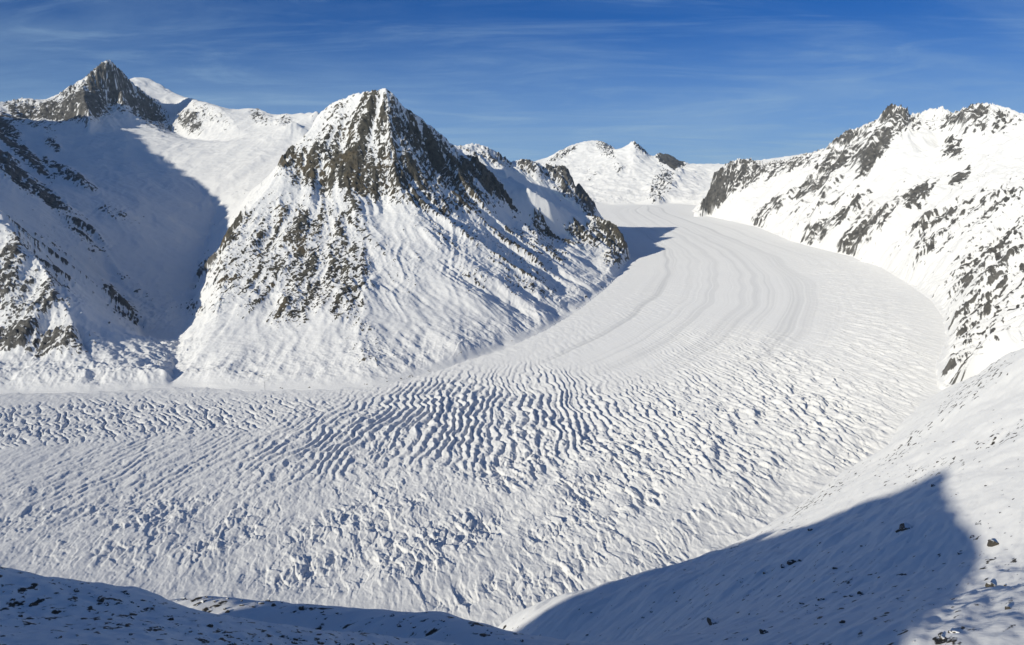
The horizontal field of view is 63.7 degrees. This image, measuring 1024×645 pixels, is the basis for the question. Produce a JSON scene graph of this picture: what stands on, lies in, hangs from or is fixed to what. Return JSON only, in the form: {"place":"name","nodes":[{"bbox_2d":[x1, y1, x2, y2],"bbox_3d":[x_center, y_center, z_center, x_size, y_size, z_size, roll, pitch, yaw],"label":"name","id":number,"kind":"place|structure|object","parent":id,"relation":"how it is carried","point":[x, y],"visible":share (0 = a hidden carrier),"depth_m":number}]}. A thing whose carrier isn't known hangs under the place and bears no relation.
{"place":"outdoors","nodes":[
{"label":"outdoors","id":0,"kind":"place"},
{"bbox_2d":[0,60,319,393],"bbox_3d":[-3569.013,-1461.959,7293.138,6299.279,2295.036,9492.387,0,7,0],"label":"mountain","id":1,"kind":"structure","parent":0,"point":[124,199],"depth_m":4939.40},
{"bbox_2d":[0,566,458,644],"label":"snow slope","id":2,"kind":"structure","parent":0,"point":[35,624],"depth_m":216.22},
{"bbox_2d":[158,88,629,390],"bbox_3d":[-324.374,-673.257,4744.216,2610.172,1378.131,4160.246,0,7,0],"label":"mountain","id":3,"kind":"structure","parent":0,"point":[383,237],"depth_m":4027.84},
{"bbox_2d":[0,203,945,626],"bbox_3d":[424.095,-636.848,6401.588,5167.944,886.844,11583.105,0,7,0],"label":"glacier","id":4,"kind":"object","parent":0,"point":[686,385],"visible":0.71,"depth_m":2144.56},
{"bbox_2d":[0,0,1023,163],"label":"sky","id":5,"kind":"structure","parent":0,"point":[690,81]},
{"bbox_2d":[454,143,603,250],"bbox_3d":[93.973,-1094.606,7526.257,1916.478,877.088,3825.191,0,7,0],"label":"mountain","id":6,"kind":"structure","parent":0,"point":[526,200],"depth_m":6271.77},
{"bbox_2d":[170,348,1023,644],"bbox_3d":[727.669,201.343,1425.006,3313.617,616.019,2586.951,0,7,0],"label":"snow slope","id":7,"kind":"structure","parent":0,"point":[870,504],"depth_m":766.76},
{"bbox_2d":[707,617,718,624],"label":"boulder","id":8,"kind":"object","parent":7,"relation":"on","point":[711,621],"visible":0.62,"depth_m":669.72},
{"bbox_2d":[759,629,767,633],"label":"boulder","id":9,"kind":"object","parent":7,"relation":"on","point":[762,631],"visible":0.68,"depth_m":466.32},
{"bbox_2d":[787,560,795,564],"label":"boulder","id":10,"kind":"object","parent":7,"relation":"on","point":[789,562],"visible":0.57,"depth_m":832.90},
{"bbox_2d":[899,522,913,530],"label":"boulder","id":11,"kind":"object","parent":7,"relation":"on","point":[903,526],"visible":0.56,"depth_m":755.29},
{"bbox_2d":[985,582,995,587],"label":"boulder","id":12,"kind":"object","parent":7,"relation":"on","point":[989,584],"visible":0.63,"depth_m":485.45},
{"bbox_2d":[987,539,998,546],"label":"boulder","id":13,"kind":"object","parent":7,"relation":"on","point":[991,543],"visible":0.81,"depth_m":612.41},
{"bbox_2d":[535,140,795,205],"bbox_3d":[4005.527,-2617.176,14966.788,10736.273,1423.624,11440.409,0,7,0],"label":"mountain","id":14,"kind":"structure","parent":0,"point":[604,173],"depth_m":12808.80},
{"bbox_2d":[692,102,1023,389],"bbox_3d":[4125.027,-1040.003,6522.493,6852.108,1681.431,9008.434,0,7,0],"label":"mountain","id":15,"kind":"structure","parent":0,"point":[929,203],"depth_m":6320.66}
]}

